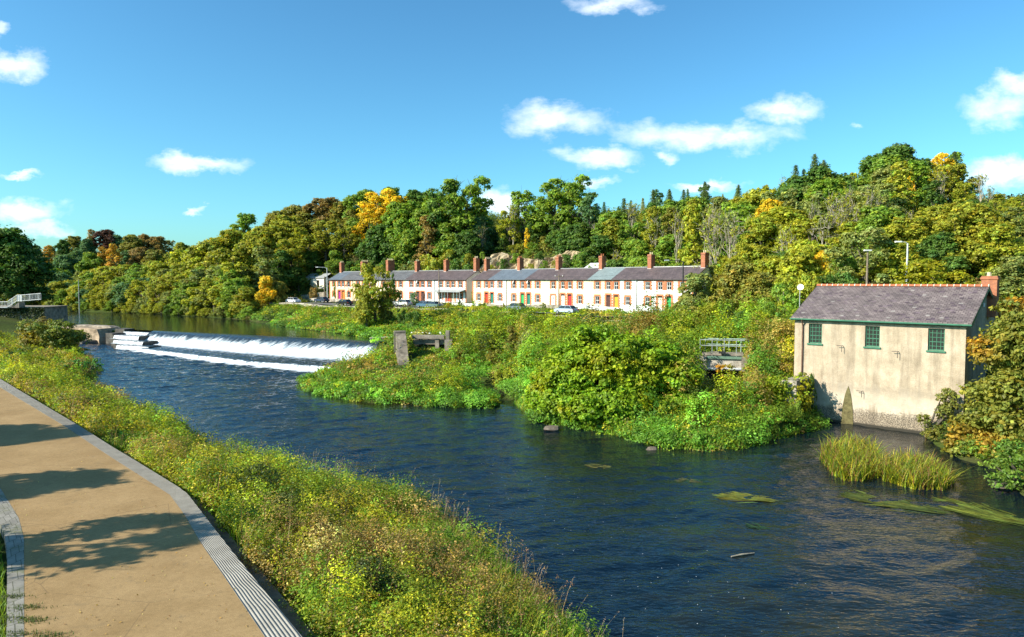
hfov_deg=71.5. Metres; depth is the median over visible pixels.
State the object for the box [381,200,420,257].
broadleaf tree
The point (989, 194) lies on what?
bare tree
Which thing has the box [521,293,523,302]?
door
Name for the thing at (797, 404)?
shrub
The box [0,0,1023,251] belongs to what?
sky
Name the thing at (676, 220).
bare tree
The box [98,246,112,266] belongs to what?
slender tree
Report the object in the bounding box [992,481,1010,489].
stone
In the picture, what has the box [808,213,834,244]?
bare tree
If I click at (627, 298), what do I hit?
window
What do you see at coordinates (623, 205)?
conifer tree
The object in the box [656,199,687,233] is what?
broadleaf tree
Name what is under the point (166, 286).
open crowned tree
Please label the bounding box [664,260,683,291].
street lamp
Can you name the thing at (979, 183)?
bare tree
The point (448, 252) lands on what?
shrub
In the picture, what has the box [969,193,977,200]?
slender tree
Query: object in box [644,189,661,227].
conifer tree
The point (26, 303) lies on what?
shrub
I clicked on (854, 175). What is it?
slender tree
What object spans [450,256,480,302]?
terraced house
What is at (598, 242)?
broadleaf tree
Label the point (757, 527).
water weed
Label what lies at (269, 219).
broadleaf tree
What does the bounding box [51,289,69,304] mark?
broadleaf tree
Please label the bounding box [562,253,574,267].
shrub
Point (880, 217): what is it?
broadleaf tree
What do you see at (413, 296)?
shrub
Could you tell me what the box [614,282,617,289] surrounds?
window
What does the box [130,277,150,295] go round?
broadleaf tree
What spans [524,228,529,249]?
slender tree
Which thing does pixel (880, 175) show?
broadleaf tree
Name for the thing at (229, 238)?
broadleaf tree
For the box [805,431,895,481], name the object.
reed clump
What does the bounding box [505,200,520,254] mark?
bare tree
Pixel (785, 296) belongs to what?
shrub
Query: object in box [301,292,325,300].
garden wall
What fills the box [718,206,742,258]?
bare tree
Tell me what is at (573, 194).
open crowned tree
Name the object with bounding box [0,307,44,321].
ivy
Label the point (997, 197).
broadleaf tree
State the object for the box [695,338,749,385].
sluice bridge
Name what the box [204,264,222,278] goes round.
broadleaf tree
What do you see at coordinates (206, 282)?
open crowned tree
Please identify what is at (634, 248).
broadleaf tree
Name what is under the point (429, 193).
open crowned tree
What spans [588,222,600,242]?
bare tree
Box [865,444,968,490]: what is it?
reed clump
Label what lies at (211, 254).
open crowned tree
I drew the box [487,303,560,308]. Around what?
garden wall
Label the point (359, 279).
terraced house
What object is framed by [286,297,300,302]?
parked car
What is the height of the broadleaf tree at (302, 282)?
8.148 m
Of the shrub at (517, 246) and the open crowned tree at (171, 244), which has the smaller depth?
the shrub at (517, 246)
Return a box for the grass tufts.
[0,592,75,636]
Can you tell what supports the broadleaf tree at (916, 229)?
on the ground at (8, 324)
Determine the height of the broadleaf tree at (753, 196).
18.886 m
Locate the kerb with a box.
[0,379,301,636]
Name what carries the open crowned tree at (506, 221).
on the ground at (8, 324)
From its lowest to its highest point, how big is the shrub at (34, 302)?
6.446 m
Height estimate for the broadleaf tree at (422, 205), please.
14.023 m
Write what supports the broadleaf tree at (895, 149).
on the ground at (8, 324)
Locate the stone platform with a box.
[0,302,67,322]
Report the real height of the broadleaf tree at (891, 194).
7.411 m
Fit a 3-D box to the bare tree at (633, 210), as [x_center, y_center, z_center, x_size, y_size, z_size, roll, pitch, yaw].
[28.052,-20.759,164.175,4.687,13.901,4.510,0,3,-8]
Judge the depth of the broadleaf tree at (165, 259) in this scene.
270.40 m
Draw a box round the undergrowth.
[245,284,1023,481]
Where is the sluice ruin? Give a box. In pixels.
[394,330,452,364]
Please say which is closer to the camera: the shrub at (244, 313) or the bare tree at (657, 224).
the bare tree at (657, 224)
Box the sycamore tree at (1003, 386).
[939,296,1023,457]
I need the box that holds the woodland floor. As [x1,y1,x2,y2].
[52,191,1023,314]
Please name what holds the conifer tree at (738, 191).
on the ground at (8, 324)
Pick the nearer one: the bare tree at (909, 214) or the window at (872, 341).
the window at (872, 341)
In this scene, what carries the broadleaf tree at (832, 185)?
on the ground at (8, 324)
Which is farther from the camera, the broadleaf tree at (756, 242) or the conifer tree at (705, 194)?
the conifer tree at (705, 194)
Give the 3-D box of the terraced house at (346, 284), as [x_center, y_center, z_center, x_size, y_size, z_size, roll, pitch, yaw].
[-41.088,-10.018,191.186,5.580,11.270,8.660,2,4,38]
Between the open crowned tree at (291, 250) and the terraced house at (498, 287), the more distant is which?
the open crowned tree at (291, 250)
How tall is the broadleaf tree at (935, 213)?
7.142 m
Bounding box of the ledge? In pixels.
[188,494,314,636]
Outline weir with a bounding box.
[106,328,378,369]
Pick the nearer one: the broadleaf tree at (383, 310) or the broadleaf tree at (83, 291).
the broadleaf tree at (383, 310)
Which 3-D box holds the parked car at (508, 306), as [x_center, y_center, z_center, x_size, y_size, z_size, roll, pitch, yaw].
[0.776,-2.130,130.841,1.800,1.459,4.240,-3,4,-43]
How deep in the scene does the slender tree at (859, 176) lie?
130.06 m
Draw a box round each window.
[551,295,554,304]
[560,282,564,289]
[567,282,571,289]
[577,282,581,289]
[578,296,581,303]
[594,296,599,304]
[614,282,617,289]
[625,297,629,305]
[626,282,629,290]
[644,282,649,290]
[657,282,662,290]
[666,282,671,290]
[807,324,822,344]
[863,326,880,348]
[926,328,945,352]
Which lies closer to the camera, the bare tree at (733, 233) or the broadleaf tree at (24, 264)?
the bare tree at (733, 233)
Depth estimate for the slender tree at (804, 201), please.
121.61 m
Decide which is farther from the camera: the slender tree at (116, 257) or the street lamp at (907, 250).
the slender tree at (116, 257)
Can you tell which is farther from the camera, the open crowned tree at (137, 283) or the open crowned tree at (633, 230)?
the open crowned tree at (137, 283)
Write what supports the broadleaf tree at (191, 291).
on the ground at (8, 324)
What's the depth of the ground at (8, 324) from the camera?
82.28 m
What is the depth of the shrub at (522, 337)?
94.29 m
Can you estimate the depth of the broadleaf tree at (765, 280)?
89.10 m
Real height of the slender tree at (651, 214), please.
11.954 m
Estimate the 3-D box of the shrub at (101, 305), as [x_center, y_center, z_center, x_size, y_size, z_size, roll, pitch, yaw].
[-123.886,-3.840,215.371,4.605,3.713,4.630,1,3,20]
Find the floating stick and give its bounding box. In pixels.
[731,553,753,556]
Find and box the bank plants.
[0,331,610,636]
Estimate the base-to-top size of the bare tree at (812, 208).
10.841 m
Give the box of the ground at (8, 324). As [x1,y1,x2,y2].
[0,214,1023,636]
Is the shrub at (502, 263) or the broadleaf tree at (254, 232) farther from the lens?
the broadleaf tree at (254, 232)
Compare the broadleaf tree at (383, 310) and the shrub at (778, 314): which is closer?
the shrub at (778, 314)
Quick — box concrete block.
[61,324,119,343]
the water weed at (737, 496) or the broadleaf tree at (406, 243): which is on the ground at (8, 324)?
the broadleaf tree at (406, 243)
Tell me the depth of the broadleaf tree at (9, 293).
161.61 m
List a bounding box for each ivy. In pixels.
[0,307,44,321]
[916,387,961,438]
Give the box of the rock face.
[480,250,578,271]
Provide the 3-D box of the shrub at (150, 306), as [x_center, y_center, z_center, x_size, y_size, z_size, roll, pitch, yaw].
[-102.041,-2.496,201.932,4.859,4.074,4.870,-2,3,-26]
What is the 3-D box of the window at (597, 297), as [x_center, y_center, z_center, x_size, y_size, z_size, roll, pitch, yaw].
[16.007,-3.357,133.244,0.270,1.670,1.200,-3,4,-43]
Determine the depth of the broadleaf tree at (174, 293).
198.28 m
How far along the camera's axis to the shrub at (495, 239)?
197.45 m
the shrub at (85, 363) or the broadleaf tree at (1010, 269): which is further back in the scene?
the shrub at (85, 363)
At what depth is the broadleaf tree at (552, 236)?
181.11 m
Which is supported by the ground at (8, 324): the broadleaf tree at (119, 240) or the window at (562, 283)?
the broadleaf tree at (119, 240)
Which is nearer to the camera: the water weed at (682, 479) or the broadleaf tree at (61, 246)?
the water weed at (682, 479)
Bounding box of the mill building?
[790,272,1000,433]
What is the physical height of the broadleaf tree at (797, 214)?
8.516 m
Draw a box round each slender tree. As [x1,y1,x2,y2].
[41,245,54,264]
[86,229,99,247]
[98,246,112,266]
[104,243,122,266]
[166,249,182,269]
[249,246,278,291]
[391,274,395,294]
[412,215,437,262]
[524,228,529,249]
[576,192,600,243]
[599,218,624,259]
[640,202,661,231]
[640,206,661,247]
[642,224,662,263]
[654,189,663,223]
[660,207,683,236]
[677,203,702,265]
[684,198,702,231]
[697,184,712,199]
[760,190,780,202]
[775,190,794,201]
[780,188,804,210]
[799,186,816,229]
[802,190,834,239]
[808,163,830,170]
[847,172,857,178]
[858,156,870,177]
[882,160,917,216]
[918,180,945,207]
[945,151,968,176]
[950,181,972,203]
[969,176,978,198]
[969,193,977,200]
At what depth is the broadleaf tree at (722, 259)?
122.16 m
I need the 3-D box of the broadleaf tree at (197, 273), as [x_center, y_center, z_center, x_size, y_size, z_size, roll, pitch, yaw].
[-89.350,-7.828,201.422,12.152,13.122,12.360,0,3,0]
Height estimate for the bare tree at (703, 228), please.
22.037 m
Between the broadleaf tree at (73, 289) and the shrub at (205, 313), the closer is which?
the shrub at (205, 313)
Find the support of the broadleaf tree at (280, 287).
on the ground at (8, 324)
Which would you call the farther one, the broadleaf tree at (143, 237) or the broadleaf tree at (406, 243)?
the broadleaf tree at (143, 237)
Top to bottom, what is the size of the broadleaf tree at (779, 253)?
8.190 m
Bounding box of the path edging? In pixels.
[0,489,23,636]
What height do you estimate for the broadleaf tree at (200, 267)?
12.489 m
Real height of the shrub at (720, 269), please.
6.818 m
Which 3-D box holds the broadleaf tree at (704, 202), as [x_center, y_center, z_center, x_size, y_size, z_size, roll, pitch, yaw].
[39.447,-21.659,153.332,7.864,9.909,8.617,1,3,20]
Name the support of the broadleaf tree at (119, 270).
on the ground at (8, 324)
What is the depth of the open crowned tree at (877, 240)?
83.91 m
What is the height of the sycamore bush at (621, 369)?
8.914 m
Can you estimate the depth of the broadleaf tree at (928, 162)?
119.02 m
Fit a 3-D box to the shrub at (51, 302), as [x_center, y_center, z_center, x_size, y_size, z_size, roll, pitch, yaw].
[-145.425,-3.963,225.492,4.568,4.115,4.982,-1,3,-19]
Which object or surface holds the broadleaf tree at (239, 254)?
on the ground at (8, 324)
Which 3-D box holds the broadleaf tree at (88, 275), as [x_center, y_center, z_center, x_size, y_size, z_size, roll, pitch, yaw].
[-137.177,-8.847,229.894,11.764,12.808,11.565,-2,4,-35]
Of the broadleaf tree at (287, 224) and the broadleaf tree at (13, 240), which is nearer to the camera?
the broadleaf tree at (13, 240)
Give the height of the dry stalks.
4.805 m
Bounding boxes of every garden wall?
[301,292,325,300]
[310,298,339,301]
[452,303,479,306]
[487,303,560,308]
[578,304,616,311]
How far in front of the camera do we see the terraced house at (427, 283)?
170.59 m
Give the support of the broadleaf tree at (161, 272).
on the ground at (8, 324)
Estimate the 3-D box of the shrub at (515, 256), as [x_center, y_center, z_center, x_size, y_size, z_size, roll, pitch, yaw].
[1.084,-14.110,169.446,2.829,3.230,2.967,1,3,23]
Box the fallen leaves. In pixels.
[4,418,233,636]
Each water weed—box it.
[584,463,610,468]
[675,477,699,482]
[712,491,777,502]
[745,521,769,528]
[840,489,951,514]
[933,496,1023,525]
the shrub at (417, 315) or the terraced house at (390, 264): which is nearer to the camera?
the shrub at (417, 315)
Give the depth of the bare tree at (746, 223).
117.00 m
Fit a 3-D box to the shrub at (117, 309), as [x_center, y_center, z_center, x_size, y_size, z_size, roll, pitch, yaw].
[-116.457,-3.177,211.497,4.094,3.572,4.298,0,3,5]
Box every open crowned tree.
[62,282,76,296]
[82,285,103,301]
[85,270,115,294]
[122,263,148,276]
[124,279,150,302]
[145,283,166,312]
[157,274,185,296]
[163,238,175,252]
[171,271,190,287]
[172,282,183,289]
[197,277,226,311]
[201,247,250,276]
[209,267,246,293]
[213,286,243,308]
[220,261,256,289]
[272,238,309,271]
[281,226,328,269]
[307,220,346,264]
[326,225,361,260]
[350,262,401,322]
[351,206,384,239]
[356,188,396,227]
[373,195,410,223]
[423,182,479,236]
[433,175,495,233]
[456,196,493,232]
[496,210,521,251]
[507,188,545,244]
[525,195,559,239]
[530,182,573,229]
[539,174,594,224]
[553,188,600,229]
[615,222,650,250]
[721,241,765,269]
[775,211,835,247]
[822,226,901,283]
[842,182,908,221]
[852,168,875,187]
[889,154,933,204]
[913,164,956,199]
[930,152,959,191]
[932,163,978,202]
[989,200,1002,210]
[996,206,1019,223]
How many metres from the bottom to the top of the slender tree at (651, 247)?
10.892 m
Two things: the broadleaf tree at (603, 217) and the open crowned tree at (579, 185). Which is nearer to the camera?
the broadleaf tree at (603, 217)
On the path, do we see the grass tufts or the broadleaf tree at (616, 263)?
the grass tufts
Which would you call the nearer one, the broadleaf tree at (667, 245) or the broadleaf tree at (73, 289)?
the broadleaf tree at (667, 245)
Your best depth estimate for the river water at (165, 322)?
154.18 m
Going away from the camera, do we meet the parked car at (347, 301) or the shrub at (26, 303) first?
the shrub at (26, 303)
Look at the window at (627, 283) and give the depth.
127.93 m
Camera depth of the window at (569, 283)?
138.26 m
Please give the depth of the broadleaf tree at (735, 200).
143.97 m
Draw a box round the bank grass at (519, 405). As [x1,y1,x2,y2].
[513,395,820,449]
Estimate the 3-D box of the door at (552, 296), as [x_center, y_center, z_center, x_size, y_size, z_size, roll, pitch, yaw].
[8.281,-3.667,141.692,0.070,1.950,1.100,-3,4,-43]
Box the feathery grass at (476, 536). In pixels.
[262,445,623,636]
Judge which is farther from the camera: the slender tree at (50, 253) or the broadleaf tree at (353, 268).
the slender tree at (50, 253)
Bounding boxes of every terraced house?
[328,261,352,298]
[340,260,369,300]
[352,275,363,300]
[368,259,394,297]
[379,271,402,290]
[391,259,420,300]
[405,270,430,300]
[419,258,449,300]
[430,270,463,302]
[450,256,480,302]
[471,257,501,303]
[488,256,523,304]
[506,269,537,304]
[525,255,562,304]
[544,268,579,304]
[565,254,605,306]
[588,267,625,306]
[611,252,655,309]
[637,266,677,310]
[663,250,717,306]
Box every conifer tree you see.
[600,202,606,226]
[616,198,630,238]
[628,200,635,238]
[635,198,645,240]
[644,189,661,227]
[660,189,674,228]
[680,190,685,199]
[699,181,711,200]
[734,184,741,196]
[791,165,798,174]
[808,154,819,169]
[820,160,827,168]
[945,152,960,202]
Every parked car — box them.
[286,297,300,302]
[314,297,329,302]
[336,299,352,305]
[394,299,412,305]
[416,301,428,307]
[427,301,443,307]
[505,303,525,309]
[554,305,578,313]
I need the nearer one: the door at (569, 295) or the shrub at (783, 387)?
the shrub at (783, 387)
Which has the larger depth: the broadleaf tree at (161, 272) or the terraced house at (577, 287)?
the broadleaf tree at (161, 272)
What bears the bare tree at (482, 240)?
on the ground at (8, 324)
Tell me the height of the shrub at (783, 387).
4.928 m
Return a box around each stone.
[544,425,559,430]
[646,446,656,449]
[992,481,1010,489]
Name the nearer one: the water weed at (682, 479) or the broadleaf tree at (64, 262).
the water weed at (682, 479)
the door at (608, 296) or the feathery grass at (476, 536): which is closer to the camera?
the feathery grass at (476, 536)
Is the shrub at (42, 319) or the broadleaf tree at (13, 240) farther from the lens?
the broadleaf tree at (13, 240)
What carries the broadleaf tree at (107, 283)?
on the ground at (8, 324)
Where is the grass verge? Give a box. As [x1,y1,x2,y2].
[0,541,7,636]
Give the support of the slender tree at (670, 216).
on the ground at (8, 324)
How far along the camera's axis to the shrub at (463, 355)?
91.96 m
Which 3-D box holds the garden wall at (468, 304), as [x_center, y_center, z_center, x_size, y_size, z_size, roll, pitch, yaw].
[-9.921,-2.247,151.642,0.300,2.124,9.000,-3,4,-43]
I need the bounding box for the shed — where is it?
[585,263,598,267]
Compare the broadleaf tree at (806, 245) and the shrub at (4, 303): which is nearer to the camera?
the broadleaf tree at (806, 245)
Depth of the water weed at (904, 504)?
38.08 m
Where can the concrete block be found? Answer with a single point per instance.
(98, 333)
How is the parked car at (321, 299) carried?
on the road
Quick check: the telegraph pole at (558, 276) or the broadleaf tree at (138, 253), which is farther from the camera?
the broadleaf tree at (138, 253)
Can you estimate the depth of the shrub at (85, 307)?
218.65 m
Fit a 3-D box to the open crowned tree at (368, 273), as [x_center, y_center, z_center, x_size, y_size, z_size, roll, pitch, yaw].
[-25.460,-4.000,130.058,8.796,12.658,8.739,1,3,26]
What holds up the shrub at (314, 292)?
on the ground at (8, 324)
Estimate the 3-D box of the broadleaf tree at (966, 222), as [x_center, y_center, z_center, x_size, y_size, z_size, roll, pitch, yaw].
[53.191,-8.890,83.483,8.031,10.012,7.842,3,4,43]
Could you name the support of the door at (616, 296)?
in the terraced house at (624, 289)
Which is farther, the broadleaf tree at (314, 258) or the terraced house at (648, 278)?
the broadleaf tree at (314, 258)
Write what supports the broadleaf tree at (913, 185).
on the ground at (8, 324)
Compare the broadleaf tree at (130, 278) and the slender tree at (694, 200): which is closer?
the slender tree at (694, 200)
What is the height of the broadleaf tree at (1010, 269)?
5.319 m
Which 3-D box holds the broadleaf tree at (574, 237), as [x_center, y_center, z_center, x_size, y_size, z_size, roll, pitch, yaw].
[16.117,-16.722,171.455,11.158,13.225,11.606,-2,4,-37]
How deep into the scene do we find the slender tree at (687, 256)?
136.39 m
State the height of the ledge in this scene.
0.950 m
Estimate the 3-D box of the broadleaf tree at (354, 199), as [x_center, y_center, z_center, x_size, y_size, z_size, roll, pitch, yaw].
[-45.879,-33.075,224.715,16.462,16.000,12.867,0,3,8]
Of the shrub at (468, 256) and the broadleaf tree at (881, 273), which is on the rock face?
the shrub at (468, 256)
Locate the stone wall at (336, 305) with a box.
[269,302,445,309]
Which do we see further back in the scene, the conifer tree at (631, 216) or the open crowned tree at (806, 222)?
the conifer tree at (631, 216)
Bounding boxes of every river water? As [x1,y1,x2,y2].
[67,311,383,340]
[79,343,1023,636]
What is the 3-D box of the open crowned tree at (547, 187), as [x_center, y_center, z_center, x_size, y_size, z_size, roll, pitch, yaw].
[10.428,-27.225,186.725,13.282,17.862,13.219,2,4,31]
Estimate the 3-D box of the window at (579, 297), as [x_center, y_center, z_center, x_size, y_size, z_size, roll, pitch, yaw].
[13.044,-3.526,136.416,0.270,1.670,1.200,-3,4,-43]
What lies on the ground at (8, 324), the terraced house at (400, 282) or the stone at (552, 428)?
the terraced house at (400, 282)
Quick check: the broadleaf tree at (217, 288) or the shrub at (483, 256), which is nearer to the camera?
the shrub at (483, 256)
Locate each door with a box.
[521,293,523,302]
[527,293,529,303]
[561,294,563,304]
[568,294,570,304]
[607,295,609,306]
[614,295,617,306]
[658,296,661,308]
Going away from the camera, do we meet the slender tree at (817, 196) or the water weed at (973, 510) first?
the water weed at (973, 510)
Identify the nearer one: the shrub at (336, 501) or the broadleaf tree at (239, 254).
the shrub at (336, 501)
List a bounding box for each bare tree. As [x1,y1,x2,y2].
[476,226,486,255]
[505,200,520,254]
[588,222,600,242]
[612,249,623,259]
[623,202,642,236]
[644,214,665,252]
[669,210,685,262]
[694,201,721,264]
[696,229,704,262]
[703,205,722,231]
[704,217,725,270]
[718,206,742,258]
[727,222,742,255]
[740,213,753,231]
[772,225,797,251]
[807,198,824,236]
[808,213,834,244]
[824,188,843,237]
[832,200,853,237]
[834,184,856,225]
[847,203,865,222]
[863,184,880,207]
[905,209,913,218]
[931,169,948,204]
[967,171,989,202]
[983,186,997,201]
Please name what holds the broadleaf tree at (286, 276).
on the ground at (8, 324)
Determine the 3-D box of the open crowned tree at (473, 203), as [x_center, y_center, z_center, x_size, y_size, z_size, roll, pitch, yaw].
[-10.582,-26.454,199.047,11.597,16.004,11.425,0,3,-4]
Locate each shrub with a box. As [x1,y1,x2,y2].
[0,293,15,304]
[0,346,37,352]
[3,348,27,358]
[7,294,29,304]
[14,318,91,350]
[30,292,45,304]
[35,316,52,324]
[46,300,56,304]
[54,358,103,372]
[67,303,73,310]
[72,304,78,310]
[78,302,90,310]
[89,299,101,309]
[97,300,108,309]
[102,301,118,311]
[113,302,126,311]
[120,301,135,312]
[131,303,142,312]
[138,304,150,313]
[144,303,160,313]
[152,302,167,313]
[162,302,177,314]
[170,305,184,315]
[178,432,203,446]
[180,305,189,313]
[185,306,199,315]
[200,308,212,316]
[209,308,219,316]
[216,306,227,316]
[217,459,288,501]
[224,308,234,317]
[236,306,253,319]
[265,486,312,529]
[308,287,319,298]
[315,484,361,517]
[332,554,407,611]
[379,257,399,269]
[380,576,407,601]
[396,264,410,270]
[396,309,407,323]
[404,309,421,327]
[407,259,428,270]
[409,292,418,304]
[419,254,443,269]
[436,249,462,267]
[450,254,474,269]
[457,346,467,362]
[461,253,473,267]
[474,592,503,623]
[480,252,486,261]
[483,349,502,368]
[486,233,499,245]
[492,369,507,385]
[494,236,511,252]
[496,258,509,268]
[508,243,524,254]
[510,253,519,265]
[514,329,533,350]
[524,242,539,257]
[524,263,534,268]
[534,250,543,261]
[539,260,549,268]
[540,236,556,251]
[540,302,545,311]
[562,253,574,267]
[567,253,590,267]
[571,259,584,267]
[700,301,719,326]
[706,262,727,292]
[715,360,775,394]
[734,309,755,324]
[754,302,787,329]
[756,282,801,318]
[758,372,813,412]
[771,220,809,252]
[773,269,822,309]
[788,398,803,419]
[798,380,811,416]
[806,373,817,413]
[817,269,860,283]
[890,258,975,283]
[983,438,1023,492]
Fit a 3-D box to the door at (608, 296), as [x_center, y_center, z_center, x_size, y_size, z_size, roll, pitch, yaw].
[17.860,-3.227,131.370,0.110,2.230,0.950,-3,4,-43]
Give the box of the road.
[269,302,624,316]
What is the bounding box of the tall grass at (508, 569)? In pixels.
[101,434,596,636]
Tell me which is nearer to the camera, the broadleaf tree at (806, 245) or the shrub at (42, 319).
the broadleaf tree at (806, 245)
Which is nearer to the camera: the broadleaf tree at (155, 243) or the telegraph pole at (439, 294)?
the telegraph pole at (439, 294)
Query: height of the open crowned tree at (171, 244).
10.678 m
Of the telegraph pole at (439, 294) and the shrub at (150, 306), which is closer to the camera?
the telegraph pole at (439, 294)
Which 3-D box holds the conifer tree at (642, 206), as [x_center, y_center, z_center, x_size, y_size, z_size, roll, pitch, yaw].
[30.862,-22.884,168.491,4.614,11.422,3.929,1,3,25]
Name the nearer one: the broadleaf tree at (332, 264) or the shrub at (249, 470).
the shrub at (249, 470)
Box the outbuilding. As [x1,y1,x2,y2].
[306,273,334,288]
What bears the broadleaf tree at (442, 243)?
on the ground at (8, 324)
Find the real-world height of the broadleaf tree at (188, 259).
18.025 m
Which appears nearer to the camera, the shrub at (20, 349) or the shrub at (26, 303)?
the shrub at (20, 349)
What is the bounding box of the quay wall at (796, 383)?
[779,376,813,409]
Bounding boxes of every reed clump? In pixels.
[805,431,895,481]
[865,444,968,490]
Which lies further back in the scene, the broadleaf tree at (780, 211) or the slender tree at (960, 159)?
the slender tree at (960, 159)
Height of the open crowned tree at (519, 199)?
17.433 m
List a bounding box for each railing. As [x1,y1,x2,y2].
[0,295,16,307]
[17,293,40,300]
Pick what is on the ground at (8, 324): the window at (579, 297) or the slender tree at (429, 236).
the slender tree at (429, 236)
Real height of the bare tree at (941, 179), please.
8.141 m
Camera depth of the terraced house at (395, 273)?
180.11 m
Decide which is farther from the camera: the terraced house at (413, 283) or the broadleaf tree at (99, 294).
the broadleaf tree at (99, 294)
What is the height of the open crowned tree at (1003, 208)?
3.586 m
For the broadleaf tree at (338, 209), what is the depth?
228.78 m
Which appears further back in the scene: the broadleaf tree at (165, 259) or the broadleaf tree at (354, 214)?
the broadleaf tree at (165, 259)
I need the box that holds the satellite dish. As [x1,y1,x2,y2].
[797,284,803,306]
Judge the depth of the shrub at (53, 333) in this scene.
107.91 m
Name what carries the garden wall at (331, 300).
on the ground at (8, 324)
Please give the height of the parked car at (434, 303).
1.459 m
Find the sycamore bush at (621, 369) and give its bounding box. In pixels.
[522,323,718,427]
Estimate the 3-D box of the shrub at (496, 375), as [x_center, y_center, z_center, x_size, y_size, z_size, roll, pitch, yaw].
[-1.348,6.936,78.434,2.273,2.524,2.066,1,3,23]
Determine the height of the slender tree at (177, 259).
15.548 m
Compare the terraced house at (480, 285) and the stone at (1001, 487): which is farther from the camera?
the terraced house at (480, 285)
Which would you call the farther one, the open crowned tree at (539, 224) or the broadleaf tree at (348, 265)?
the broadleaf tree at (348, 265)
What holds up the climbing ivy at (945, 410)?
attached to the mill building
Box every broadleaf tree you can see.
[0,224,57,302]
[0,251,56,304]
[0,271,32,304]
[37,267,72,284]
[44,272,71,287]
[46,281,67,300]
[51,254,76,276]
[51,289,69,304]
[53,239,73,255]
[53,279,73,288]
[62,285,84,306]
[64,236,81,251]
[68,250,83,275]
[71,268,83,279]
[72,271,100,301]
[74,238,96,252]
[74,252,106,270]
[75,288,93,306]
[78,267,99,286]
[81,283,99,305]
[92,229,118,252]
[94,265,114,283]
[94,285,115,307]
[104,280,112,297]
[104,283,117,306]
[107,234,124,254]
[107,264,131,280]
[110,281,132,307]
[111,276,126,284]
[115,250,132,265]
[116,234,143,252]
[121,284,141,307]
[123,271,146,282]
[126,247,155,270]
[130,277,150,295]
[136,285,157,308]
[137,233,149,247]
[139,249,165,271]
[140,260,170,279]
[143,236,168,253]
[145,276,173,302]
[151,268,173,278]
[157,254,169,264]
[157,291,175,310]
[161,262,187,289]
[165,244,206,281]
[167,242,189,253]
[167,289,181,310]
[171,281,198,310]
[176,268,206,299]
[180,287,203,311]
[187,265,210,278]
[189,286,216,311]
[190,237,223,267]
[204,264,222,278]
[207,283,230,311]
[209,228,243,251]
[217,240,265,277]
[220,277,254,304]
[228,212,257,241]
[228,287,260,314]
[231,266,257,292]
[236,229,274,258]
[247,225,292,260]
[254,275,277,306]
[261,210,284,227]
[263,249,298,286]
[269,214,309,245]
[270,281,289,303]
[272,204,305,216]
[290,266,309,291]
[295,210,326,246]
[301,196,338,234]
[301,250,322,272]
[314,269,322,275]
[323,201,353,229]
[324,250,344,272]
[336,209,364,238]
[341,189,379,232]
[345,261,354,270]
[351,261,376,270]
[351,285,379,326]
[354,234,387,270]
[362,222,398,268]
[377,289,394,320]
[378,186,403,206]
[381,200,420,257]
[385,227,421,270]
[394,207,431,260]
[403,189,424,216]
[419,212,451,256]
[420,192,448,211]
[431,209,471,265]
[446,229,485,267]
[464,216,494,256]
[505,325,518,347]
[524,213,549,243]
[544,216,573,250]
[552,222,592,254]
[572,246,596,259]
[578,234,618,266]
[590,210,637,249]
[606,258,627,266]
[620,239,651,261]
[623,255,657,266]
[653,233,689,265]
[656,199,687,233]
[669,262,681,265]
[670,272,718,312]
[680,195,710,234]
[688,263,718,294]
[702,196,729,231]
[702,200,759,264]
[707,260,756,315]
[713,255,732,270]
[721,196,742,214]
[732,271,782,311]
[735,216,783,268]
[735,228,766,245]
[736,254,782,293]
[737,184,780,207]
[739,204,803,245]
[748,198,784,239]
[758,250,785,269]
[760,248,820,299]
[776,210,823,243]
[777,175,815,209]
[779,239,829,276]
[799,166,856,199]
[802,250,831,297]
[803,177,847,224]
[810,256,837,277]
[824,221,862,253]
[831,256,868,283]
[832,187,859,214]
[835,197,862,234]
[837,180,863,188]
[843,204,906,255]
[854,265,881,283]
[858,142,942,209]
[858,165,905,208]
[867,154,916,188]
[872,264,892,283]
[874,239,927,283]
[877,191,905,213]
[882,215,933,258]
[907,176,919,214]
[911,158,932,189]
[913,203,950,239]
[913,231,970,281]
[931,200,1003,272]
[950,199,984,209]
[969,222,1023,276]
[984,255,1023,297]
[988,193,1004,205]
[998,206,1022,227]
[1002,197,1023,210]
[1012,214,1023,235]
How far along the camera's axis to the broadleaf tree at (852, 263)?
86.83 m
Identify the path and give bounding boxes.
[0,388,263,636]
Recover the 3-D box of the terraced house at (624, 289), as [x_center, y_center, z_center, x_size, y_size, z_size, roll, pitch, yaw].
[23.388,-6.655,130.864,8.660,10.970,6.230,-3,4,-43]
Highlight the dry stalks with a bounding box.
[22,381,572,636]
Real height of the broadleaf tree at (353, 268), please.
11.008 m
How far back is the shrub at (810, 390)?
60.20 m
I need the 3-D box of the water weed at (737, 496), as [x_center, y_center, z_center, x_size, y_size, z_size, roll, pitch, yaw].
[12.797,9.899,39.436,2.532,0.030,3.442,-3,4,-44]
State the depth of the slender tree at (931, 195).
99.64 m
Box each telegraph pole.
[78,280,79,312]
[438,282,439,303]
[555,274,562,306]
[864,250,871,283]
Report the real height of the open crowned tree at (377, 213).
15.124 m
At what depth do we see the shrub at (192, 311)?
189.59 m
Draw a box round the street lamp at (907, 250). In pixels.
[895,241,908,281]

